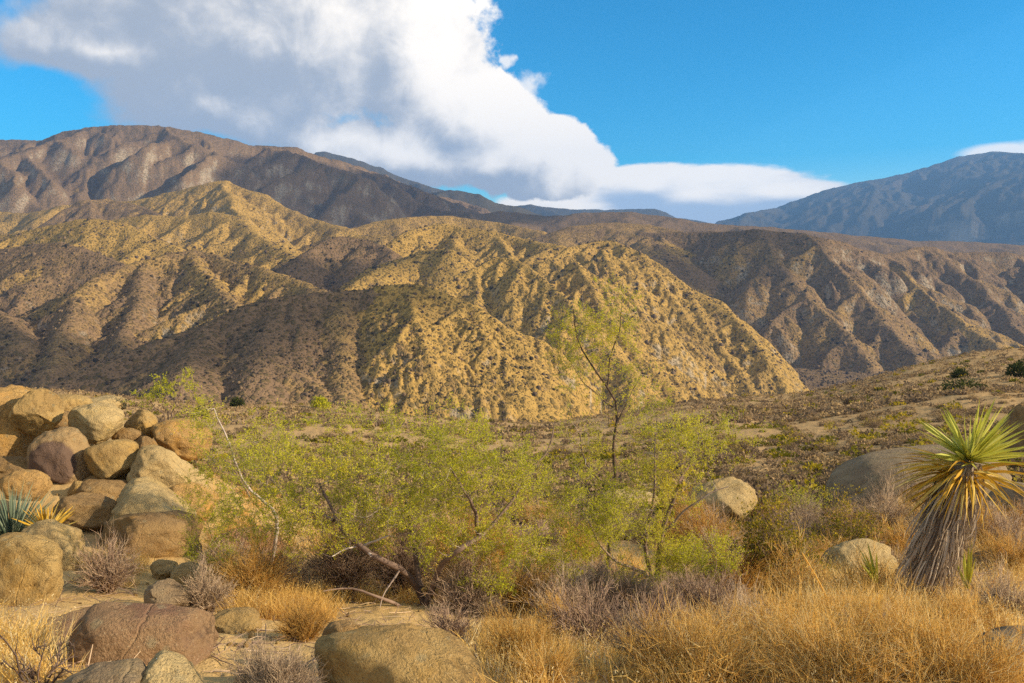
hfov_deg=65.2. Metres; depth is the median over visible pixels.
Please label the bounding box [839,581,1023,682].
dry bush
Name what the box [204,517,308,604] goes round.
dry bush
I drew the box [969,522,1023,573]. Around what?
dry bush
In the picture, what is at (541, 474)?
scrub bush
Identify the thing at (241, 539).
dry bush
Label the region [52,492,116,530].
boulder
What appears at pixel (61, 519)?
agave
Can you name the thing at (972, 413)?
scrub bush
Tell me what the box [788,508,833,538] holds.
dry bush
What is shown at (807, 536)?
dry bush
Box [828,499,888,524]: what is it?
dry bush
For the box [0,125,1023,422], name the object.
hills
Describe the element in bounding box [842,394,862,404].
green bush
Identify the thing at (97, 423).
boulder
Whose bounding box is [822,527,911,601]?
dry bush
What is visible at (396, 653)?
boulder
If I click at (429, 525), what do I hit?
dry bush
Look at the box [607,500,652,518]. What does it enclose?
scrub bush
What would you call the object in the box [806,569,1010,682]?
dry bush
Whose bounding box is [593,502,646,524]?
dry bush
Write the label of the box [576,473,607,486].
scrub bush
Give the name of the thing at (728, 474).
scrub bush
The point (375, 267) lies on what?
chaparral
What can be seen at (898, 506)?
dry bush
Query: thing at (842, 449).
scrub bush
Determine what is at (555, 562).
dry bush
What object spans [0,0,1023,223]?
sky
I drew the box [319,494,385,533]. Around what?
dry bush
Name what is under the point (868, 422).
scrub bush
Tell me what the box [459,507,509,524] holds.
scrub bush
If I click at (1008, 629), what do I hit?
boulder
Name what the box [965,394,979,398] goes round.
scrub bush
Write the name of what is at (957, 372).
green bush
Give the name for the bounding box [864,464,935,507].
dry bush
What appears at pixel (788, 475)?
scrub bush
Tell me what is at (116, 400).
boulder
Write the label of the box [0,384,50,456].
boulder
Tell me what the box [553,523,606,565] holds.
dry bush
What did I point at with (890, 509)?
dry bush
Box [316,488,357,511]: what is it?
scrub bush
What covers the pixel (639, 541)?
scrub bush
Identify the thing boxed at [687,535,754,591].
dry bush
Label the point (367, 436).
scrub bush
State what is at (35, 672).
dry bush
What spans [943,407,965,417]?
scrub bush
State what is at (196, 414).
green bush
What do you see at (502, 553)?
dry bush
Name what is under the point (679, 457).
scrub bush
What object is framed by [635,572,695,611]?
dry bush
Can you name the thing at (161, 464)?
boulder
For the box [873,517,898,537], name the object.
dry bush
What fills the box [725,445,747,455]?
scrub bush
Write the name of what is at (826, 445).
scrub bush
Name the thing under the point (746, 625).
dry bush
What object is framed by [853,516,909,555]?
dry bush
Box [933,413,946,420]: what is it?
scrub bush
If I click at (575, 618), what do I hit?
dry bush
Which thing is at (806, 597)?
dry bush
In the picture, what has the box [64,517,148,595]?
dry bush
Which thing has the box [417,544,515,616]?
dry bush
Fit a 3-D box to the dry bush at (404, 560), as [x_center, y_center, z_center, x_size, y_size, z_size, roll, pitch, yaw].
[-1.083,2.006,7.809,0.971,1.004,1.032,0,5,0]
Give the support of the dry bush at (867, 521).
on the ground at (206, 668)
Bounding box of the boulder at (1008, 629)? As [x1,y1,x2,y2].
[971,625,1023,680]
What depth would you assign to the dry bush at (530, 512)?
14.67 m
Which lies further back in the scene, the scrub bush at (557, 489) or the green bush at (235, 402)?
the green bush at (235, 402)
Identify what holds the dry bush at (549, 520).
on the ground at (206, 668)
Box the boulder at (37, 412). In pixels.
[8,388,64,436]
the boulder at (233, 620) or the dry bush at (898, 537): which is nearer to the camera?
the boulder at (233, 620)
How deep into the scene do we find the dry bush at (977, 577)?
6.74 m
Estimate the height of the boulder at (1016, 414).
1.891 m
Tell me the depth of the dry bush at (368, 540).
9.72 m
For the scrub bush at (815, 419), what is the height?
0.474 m
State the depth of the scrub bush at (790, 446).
28.78 m
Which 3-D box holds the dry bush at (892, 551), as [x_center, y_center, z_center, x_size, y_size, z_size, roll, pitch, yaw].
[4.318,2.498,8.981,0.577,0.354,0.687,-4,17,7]
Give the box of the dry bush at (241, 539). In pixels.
[213,526,283,565]
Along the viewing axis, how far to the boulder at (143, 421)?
13.26 m
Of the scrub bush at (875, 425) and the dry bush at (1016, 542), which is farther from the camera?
the scrub bush at (875, 425)
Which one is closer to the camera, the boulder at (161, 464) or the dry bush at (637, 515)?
the boulder at (161, 464)
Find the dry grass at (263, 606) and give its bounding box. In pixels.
[0,444,1023,682]
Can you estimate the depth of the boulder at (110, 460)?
11.76 m
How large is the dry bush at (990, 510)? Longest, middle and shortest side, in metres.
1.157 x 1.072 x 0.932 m
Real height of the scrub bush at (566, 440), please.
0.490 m
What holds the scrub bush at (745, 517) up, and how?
on the ground at (206, 668)
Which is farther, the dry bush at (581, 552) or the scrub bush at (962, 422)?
the scrub bush at (962, 422)
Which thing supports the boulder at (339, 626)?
on the ground at (206, 668)
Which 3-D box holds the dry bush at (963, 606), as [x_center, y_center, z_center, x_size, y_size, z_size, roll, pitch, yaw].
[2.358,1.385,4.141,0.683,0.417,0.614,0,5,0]
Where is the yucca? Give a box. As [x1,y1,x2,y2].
[883,398,1023,607]
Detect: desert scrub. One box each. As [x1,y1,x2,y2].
[30,346,1023,438]
[89,388,1023,541]
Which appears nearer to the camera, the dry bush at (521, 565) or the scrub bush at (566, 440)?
the dry bush at (521, 565)
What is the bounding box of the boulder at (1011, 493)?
[983,482,1023,516]
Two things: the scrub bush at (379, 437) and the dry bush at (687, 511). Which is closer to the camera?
the dry bush at (687, 511)
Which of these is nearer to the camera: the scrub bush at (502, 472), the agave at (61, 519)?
the agave at (61, 519)
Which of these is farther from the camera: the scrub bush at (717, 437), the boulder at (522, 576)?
the scrub bush at (717, 437)
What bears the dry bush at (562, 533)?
on the ground at (206, 668)
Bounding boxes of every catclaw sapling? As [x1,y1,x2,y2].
[121,366,217,420]
[540,271,678,564]
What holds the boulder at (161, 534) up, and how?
on the ground at (206, 668)
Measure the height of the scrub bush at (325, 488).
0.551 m
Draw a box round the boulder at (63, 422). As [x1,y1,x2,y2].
[53,411,69,429]
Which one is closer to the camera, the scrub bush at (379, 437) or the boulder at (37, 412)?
the boulder at (37, 412)
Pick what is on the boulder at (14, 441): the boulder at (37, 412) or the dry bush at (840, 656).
the boulder at (37, 412)
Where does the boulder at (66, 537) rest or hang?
on the ground at (206, 668)
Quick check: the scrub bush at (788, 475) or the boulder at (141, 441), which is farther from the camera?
the scrub bush at (788, 475)
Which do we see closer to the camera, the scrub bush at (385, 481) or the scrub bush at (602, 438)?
the scrub bush at (385, 481)
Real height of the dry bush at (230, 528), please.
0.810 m
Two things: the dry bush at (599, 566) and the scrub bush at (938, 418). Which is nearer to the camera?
the dry bush at (599, 566)
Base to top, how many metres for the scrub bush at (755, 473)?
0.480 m
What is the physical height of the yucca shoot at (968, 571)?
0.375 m
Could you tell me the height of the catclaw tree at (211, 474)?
2.146 m
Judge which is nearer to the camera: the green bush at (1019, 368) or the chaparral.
the green bush at (1019, 368)
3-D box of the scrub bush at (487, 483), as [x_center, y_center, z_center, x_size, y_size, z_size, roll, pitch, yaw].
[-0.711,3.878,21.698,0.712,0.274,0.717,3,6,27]
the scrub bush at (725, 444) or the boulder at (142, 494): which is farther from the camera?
the scrub bush at (725, 444)
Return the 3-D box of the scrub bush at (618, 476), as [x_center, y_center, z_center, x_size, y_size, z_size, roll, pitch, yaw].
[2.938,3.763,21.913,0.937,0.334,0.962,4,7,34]
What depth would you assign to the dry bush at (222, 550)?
8.57 m
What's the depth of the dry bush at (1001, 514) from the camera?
11.88 m
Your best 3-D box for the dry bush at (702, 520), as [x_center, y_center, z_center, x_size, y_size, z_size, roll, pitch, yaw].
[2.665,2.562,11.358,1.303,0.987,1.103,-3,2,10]
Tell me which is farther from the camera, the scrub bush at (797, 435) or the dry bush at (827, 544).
the scrub bush at (797, 435)
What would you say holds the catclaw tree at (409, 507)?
on the ground at (206, 668)
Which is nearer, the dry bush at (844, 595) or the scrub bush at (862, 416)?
the dry bush at (844, 595)
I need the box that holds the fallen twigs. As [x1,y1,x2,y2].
[0,531,998,682]
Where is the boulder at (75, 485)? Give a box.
[67,480,82,495]
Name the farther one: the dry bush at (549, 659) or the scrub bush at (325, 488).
the scrub bush at (325, 488)
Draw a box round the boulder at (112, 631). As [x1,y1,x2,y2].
[68,602,218,665]
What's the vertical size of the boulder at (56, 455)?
1.078 m
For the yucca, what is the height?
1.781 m
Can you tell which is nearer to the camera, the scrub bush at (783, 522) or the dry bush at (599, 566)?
the dry bush at (599, 566)
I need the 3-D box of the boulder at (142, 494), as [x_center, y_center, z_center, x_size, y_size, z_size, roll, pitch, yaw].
[-4.752,2.195,10.556,1.157,0.707,1.091,0,5,0]
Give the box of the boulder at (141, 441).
[135,436,157,448]
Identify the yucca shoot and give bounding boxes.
[860,542,877,582]
[956,545,975,588]
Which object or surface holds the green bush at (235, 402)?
on the ground at (206, 668)
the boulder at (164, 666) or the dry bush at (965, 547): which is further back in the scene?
the dry bush at (965, 547)
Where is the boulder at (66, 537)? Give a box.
[22,519,84,570]
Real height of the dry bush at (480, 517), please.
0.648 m
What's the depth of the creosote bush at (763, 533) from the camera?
8.12 m
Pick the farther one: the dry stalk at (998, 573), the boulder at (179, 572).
the boulder at (179, 572)
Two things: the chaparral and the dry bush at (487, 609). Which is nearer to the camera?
the dry bush at (487, 609)
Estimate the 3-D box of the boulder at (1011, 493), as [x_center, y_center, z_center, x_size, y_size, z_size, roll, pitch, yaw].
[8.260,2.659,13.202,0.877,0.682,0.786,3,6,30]
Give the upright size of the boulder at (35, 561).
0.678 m
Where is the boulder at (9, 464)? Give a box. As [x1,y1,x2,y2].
[0,456,26,479]
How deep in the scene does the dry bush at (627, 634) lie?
3.75 m
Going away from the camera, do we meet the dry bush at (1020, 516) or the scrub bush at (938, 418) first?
the dry bush at (1020, 516)
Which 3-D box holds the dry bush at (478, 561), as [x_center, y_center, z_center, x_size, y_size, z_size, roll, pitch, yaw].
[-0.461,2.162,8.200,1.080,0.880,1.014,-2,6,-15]
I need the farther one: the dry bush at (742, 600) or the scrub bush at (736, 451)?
the scrub bush at (736, 451)
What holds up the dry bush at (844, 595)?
on the ground at (206, 668)
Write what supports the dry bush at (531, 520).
on the ground at (206, 668)
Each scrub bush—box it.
[234,427,248,433]
[295,503,340,527]
[303,455,335,469]
[304,479,341,493]
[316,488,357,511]
[317,431,338,436]
[357,486,394,506]
[362,432,376,437]
[368,475,398,486]
[374,433,388,441]
[399,446,418,456]
[406,504,468,535]
[441,485,473,499]
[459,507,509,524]
[480,481,495,487]
[487,501,526,523]
[489,466,515,479]
[492,489,537,505]
[529,469,560,483]
[544,485,576,499]
[548,445,565,454]
[550,444,569,451]
[560,437,576,444]
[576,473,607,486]
[593,435,610,442]
[596,462,625,477]
[606,472,633,480]
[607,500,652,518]
[619,443,645,457]
[632,534,656,544]
[633,513,680,539]
[635,435,650,440]
[666,449,693,462]
[668,457,697,470]
[685,450,709,460]
[713,433,732,439]
[713,437,736,448]
[713,467,753,480]
[715,464,740,474]
[715,515,743,531]
[724,509,759,526]
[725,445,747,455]
[731,440,759,454]
[736,463,771,478]
[750,474,770,486]
[751,450,770,457]
[756,510,811,532]
[764,493,801,506]
[776,418,790,426]
[777,469,802,481]
[779,426,797,436]
[784,442,797,449]
[788,431,810,440]
[807,415,821,420]
[808,441,839,451]
[814,468,832,486]
[834,454,856,464]
[835,445,853,454]
[856,413,871,420]
[859,417,883,427]
[867,421,882,427]
[871,437,884,444]
[904,503,924,522]
[919,422,940,431]
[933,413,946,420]
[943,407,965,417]
[957,413,979,425]
[961,407,984,416]
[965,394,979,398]
[984,420,1002,429]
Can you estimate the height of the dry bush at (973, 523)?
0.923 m
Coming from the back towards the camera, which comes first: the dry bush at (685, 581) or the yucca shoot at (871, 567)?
the dry bush at (685, 581)
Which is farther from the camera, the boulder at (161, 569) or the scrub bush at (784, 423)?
the scrub bush at (784, 423)
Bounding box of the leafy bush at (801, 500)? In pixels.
[764,468,843,515]
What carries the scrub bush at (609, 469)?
on the ground at (206, 668)
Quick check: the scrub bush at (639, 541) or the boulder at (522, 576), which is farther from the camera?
the scrub bush at (639, 541)
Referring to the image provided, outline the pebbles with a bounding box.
[4,493,750,682]
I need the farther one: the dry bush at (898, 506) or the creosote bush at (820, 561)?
the dry bush at (898, 506)
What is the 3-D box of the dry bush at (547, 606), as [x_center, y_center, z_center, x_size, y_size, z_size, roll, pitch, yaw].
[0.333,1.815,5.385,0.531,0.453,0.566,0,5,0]
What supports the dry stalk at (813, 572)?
on the ground at (206, 668)
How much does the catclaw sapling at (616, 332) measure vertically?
3.362 m
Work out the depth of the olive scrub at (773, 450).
32.32 m
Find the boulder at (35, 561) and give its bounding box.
[0,532,63,606]
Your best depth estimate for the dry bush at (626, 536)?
12.88 m
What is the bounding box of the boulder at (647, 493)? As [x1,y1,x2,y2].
[599,489,658,509]
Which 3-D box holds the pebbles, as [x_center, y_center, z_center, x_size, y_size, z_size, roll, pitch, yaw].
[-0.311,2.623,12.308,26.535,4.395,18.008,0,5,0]
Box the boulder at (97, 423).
[67,402,124,444]
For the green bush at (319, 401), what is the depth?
106.08 m
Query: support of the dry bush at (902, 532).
on the ground at (206, 668)
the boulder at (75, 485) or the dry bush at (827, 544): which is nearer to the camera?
the dry bush at (827, 544)
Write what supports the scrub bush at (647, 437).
on the ground at (206, 668)
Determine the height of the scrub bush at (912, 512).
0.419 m
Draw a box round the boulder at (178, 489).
[170,482,214,520]
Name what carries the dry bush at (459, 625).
on the ground at (206, 668)
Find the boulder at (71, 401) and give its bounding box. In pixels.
[58,394,92,410]
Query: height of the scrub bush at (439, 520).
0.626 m
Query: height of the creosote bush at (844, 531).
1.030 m
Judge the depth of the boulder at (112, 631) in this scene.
3.67 m
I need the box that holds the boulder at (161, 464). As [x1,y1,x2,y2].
[126,445,208,488]
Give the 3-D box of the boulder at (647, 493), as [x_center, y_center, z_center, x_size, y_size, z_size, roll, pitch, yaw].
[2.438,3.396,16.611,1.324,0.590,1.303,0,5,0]
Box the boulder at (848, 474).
[825,444,1011,511]
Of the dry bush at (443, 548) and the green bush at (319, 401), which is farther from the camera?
the green bush at (319, 401)
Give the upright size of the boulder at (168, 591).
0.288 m
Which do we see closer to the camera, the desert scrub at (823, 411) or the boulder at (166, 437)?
the boulder at (166, 437)
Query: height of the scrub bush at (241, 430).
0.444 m
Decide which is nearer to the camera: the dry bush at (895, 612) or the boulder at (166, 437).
the dry bush at (895, 612)
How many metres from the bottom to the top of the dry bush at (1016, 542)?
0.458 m
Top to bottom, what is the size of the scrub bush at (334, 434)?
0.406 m
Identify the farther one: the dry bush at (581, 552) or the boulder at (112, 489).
the boulder at (112, 489)
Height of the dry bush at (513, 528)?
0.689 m
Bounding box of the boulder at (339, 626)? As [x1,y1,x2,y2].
[318,619,361,666]
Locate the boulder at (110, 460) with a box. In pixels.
[83,439,138,479]
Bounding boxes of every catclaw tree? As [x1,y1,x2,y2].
[169,394,295,578]
[212,392,567,606]
[510,402,777,592]
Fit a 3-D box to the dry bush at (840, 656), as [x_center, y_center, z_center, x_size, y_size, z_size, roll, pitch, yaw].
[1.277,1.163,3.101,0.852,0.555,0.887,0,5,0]
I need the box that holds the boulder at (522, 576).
[511,573,574,599]
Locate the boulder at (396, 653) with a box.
[314,623,494,682]
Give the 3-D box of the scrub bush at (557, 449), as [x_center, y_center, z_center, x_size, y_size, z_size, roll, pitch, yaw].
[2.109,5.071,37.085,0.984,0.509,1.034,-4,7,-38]
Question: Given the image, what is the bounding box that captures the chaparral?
[0,216,1022,420]
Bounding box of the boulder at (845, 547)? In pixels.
[821,538,899,582]
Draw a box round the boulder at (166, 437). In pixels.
[150,419,212,461]
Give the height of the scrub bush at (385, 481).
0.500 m
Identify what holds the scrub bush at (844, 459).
on the ground at (206, 668)
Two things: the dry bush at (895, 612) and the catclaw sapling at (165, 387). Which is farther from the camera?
the catclaw sapling at (165, 387)
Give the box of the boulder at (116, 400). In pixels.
[90,395,127,409]
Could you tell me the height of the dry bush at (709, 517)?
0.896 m
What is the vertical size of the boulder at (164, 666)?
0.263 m
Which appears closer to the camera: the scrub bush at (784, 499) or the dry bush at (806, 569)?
the dry bush at (806, 569)
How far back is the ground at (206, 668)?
24.21 m
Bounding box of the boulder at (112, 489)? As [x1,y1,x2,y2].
[76,479,127,500]
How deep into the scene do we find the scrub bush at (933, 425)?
29.71 m
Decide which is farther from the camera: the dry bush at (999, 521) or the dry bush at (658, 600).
the dry bush at (999, 521)
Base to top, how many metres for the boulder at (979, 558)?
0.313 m
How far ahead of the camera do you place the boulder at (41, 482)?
10.65 m
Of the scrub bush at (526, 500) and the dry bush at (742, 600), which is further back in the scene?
the scrub bush at (526, 500)
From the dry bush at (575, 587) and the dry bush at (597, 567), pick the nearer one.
the dry bush at (575, 587)
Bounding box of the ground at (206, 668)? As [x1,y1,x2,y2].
[0,348,1023,682]
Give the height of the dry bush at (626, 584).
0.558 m
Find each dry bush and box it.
[0,626,82,682]
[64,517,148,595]
[176,551,240,611]
[180,529,270,574]
[195,503,261,551]
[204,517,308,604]
[213,526,283,565]
[222,628,334,682]
[233,526,323,593]
[269,594,338,642]
[289,553,323,587]
[291,500,391,601]
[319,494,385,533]
[329,521,391,564]
[355,497,449,599]
[372,490,411,512]
[405,510,461,534]
[414,502,466,546]
[417,514,515,585]
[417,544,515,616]
[419,595,485,642]
[422,567,461,595]
[423,514,488,560]
[448,499,495,526]
[467,514,523,561]
[467,586,515,618]
[475,542,560,615]
[476,591,563,674]
[493,508,535,552]
[504,554,607,618]
[506,622,590,682]
[507,545,538,577]
[512,490,558,530]
[520,500,568,531]
[520,514,564,544]
[523,585,592,640]
[530,512,571,530]
[530,544,585,574]
[534,566,639,650]
[550,555,634,590]
[553,505,602,546]
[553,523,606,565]
[568,555,621,577]
[575,545,663,610]
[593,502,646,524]
[595,582,692,678]
[598,503,662,529]
[600,513,643,540]
[600,582,808,682]
[615,573,704,630]
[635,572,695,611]
[643,519,681,546]
[650,568,723,601]
[657,487,720,532]
[662,555,753,619]
[663,494,743,551]
[666,494,745,538]
[681,519,747,557]
[684,557,854,675]
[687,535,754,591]
[692,576,775,639]
[701,520,787,595]
[713,571,784,620]
[726,569,961,682]
[744,517,858,600]
[751,494,791,522]
[764,582,849,628]
[772,493,837,529]
[781,513,815,541]
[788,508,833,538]
[799,529,853,558]
[804,582,913,623]
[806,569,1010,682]
[820,493,881,538]
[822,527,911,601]
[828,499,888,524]
[833,601,905,646]
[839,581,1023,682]
[844,472,919,531]
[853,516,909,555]
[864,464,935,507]
[866,509,919,553]
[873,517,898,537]
[877,490,911,519]
[880,524,917,539]
[889,539,904,569]
[907,476,990,540]
[907,575,1023,634]
[914,524,997,556]
[945,559,1007,601]
[961,546,1023,622]
[967,499,1012,545]
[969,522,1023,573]
[977,499,1023,544]
[979,496,1002,528]
[982,500,1022,527]
[988,519,1023,547]
[1000,529,1023,553]
[1001,495,1023,527]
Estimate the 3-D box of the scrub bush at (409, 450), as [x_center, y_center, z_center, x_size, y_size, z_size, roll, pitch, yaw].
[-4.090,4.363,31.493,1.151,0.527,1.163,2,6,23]
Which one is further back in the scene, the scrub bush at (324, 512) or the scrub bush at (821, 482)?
the scrub bush at (821, 482)
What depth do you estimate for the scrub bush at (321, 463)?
24.60 m
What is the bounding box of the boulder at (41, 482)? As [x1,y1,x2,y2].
[0,469,52,500]
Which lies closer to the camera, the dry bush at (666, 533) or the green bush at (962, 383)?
the dry bush at (666, 533)
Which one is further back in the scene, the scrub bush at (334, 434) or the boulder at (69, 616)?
the scrub bush at (334, 434)
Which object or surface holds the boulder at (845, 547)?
on the ground at (206, 668)
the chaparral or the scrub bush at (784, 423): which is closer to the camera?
the scrub bush at (784, 423)
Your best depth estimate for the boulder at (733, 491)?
14.23 m
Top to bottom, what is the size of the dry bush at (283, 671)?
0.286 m
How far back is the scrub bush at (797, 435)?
33.66 m
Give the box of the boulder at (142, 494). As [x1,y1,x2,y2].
[108,476,196,520]
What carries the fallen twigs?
on the ground at (206, 668)
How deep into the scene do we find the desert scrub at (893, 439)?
25.02 m
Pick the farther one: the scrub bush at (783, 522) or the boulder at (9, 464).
the scrub bush at (783, 522)
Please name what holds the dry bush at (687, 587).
on the ground at (206, 668)
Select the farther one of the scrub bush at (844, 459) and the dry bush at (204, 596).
the scrub bush at (844, 459)
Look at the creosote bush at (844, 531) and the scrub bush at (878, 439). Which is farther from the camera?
the scrub bush at (878, 439)
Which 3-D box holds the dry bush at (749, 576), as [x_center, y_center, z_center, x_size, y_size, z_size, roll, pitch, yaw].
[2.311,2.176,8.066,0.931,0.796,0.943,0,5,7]
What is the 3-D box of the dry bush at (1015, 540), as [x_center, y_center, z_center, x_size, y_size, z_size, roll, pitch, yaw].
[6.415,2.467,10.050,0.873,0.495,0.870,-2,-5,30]
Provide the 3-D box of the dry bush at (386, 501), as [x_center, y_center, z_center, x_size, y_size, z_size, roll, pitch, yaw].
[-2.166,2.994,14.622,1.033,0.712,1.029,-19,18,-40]
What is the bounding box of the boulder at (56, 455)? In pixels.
[26,426,91,483]
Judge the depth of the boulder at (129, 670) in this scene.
2.94 m
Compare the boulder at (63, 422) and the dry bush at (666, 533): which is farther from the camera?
the boulder at (63, 422)
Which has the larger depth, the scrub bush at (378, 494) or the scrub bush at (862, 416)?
the scrub bush at (862, 416)
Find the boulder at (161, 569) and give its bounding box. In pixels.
[150,559,177,579]
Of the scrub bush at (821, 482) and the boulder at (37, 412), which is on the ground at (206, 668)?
the scrub bush at (821, 482)
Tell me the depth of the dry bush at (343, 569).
7.54 m
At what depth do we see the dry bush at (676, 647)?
3.33 m
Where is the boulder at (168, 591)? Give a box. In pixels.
[144,578,190,606]
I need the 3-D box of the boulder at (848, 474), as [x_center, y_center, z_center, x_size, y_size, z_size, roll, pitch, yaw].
[7.794,2.761,15.481,3.224,1.403,2.803,0,5,0]
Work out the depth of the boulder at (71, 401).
14.24 m
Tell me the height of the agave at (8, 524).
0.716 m
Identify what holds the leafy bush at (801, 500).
on the ground at (206, 668)
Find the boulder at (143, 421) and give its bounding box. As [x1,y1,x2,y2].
[124,409,157,438]
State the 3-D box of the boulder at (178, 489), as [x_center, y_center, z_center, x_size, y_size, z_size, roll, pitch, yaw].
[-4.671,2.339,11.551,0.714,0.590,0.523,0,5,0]
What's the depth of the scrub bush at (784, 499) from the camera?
16.01 m
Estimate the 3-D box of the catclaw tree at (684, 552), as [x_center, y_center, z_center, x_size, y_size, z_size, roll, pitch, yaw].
[1.319,1.647,7.795,2.678,2.003,1.686,0,5,0]
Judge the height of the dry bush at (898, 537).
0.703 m
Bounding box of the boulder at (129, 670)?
[63,658,147,682]
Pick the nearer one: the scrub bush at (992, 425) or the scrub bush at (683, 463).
the scrub bush at (683, 463)
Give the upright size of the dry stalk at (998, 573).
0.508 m
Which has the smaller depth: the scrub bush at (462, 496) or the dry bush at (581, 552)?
the dry bush at (581, 552)
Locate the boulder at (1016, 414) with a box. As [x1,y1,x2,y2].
[1001,404,1023,458]
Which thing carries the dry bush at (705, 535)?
on the ground at (206, 668)
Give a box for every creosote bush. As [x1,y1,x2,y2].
[722,482,823,590]
[774,531,847,583]
[808,483,893,547]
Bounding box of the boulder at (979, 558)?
[966,550,1006,574]
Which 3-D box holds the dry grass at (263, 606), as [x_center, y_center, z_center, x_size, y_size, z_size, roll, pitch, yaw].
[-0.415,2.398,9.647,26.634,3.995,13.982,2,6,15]
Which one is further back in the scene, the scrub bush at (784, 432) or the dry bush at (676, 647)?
the scrub bush at (784, 432)
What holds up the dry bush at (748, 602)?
on the ground at (206, 668)
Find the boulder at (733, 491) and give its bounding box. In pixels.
[682,477,757,521]
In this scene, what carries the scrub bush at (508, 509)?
on the ground at (206, 668)
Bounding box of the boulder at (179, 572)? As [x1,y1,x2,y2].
[170,562,204,586]
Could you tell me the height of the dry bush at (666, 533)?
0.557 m
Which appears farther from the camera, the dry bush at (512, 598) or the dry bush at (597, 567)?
the dry bush at (597, 567)
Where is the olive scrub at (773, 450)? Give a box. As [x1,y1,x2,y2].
[31,346,1023,525]
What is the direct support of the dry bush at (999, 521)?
on the ground at (206, 668)
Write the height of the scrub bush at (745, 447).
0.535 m
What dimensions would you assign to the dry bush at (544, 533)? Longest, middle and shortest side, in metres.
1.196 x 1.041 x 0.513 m
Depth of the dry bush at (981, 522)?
10.66 m
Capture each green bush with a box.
[193,405,209,418]
[229,396,244,406]
[310,396,331,409]
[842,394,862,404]
[936,374,995,390]
[949,367,971,378]
[1003,358,1023,377]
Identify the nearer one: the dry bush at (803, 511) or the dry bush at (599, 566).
the dry bush at (599, 566)
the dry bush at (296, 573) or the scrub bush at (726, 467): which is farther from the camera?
the scrub bush at (726, 467)
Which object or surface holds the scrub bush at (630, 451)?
on the ground at (206, 668)
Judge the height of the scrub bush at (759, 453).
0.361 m
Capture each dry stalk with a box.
[797,549,827,598]
[987,558,1008,593]
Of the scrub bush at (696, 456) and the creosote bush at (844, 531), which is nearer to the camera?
the creosote bush at (844, 531)
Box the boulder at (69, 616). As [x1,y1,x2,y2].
[37,607,89,636]
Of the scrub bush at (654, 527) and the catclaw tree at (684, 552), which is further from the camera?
the scrub bush at (654, 527)
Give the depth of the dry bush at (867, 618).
3.89 m
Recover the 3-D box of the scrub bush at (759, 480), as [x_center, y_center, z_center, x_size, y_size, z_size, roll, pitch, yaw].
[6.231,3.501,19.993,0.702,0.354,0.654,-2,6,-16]
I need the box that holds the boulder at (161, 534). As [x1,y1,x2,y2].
[99,510,202,558]
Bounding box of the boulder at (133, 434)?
[111,427,144,440]
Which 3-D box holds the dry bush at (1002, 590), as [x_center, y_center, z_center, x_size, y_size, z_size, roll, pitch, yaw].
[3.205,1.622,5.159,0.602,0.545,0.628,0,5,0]
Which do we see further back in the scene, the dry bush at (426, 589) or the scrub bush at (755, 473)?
the scrub bush at (755, 473)
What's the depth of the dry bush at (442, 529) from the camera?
11.77 m
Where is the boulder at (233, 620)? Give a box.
[214,607,261,633]
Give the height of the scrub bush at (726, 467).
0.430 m
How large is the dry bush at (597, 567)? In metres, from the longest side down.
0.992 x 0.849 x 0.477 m
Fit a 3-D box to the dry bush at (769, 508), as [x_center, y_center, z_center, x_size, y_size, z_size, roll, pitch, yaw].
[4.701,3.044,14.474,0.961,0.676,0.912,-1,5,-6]
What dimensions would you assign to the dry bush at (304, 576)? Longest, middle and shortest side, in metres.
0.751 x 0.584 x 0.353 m
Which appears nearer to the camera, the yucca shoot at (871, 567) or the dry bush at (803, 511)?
the yucca shoot at (871, 567)
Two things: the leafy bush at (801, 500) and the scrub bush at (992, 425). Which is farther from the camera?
the scrub bush at (992, 425)
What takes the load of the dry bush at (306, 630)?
on the ground at (206, 668)
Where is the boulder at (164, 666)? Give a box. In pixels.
[140,650,203,682]
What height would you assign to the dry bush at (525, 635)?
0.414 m
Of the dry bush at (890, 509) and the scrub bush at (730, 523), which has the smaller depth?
the dry bush at (890, 509)
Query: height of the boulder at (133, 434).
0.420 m
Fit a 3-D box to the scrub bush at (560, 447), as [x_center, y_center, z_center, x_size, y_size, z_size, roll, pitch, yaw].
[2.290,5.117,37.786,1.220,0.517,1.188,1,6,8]
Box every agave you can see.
[0,481,66,534]
[12,501,77,526]

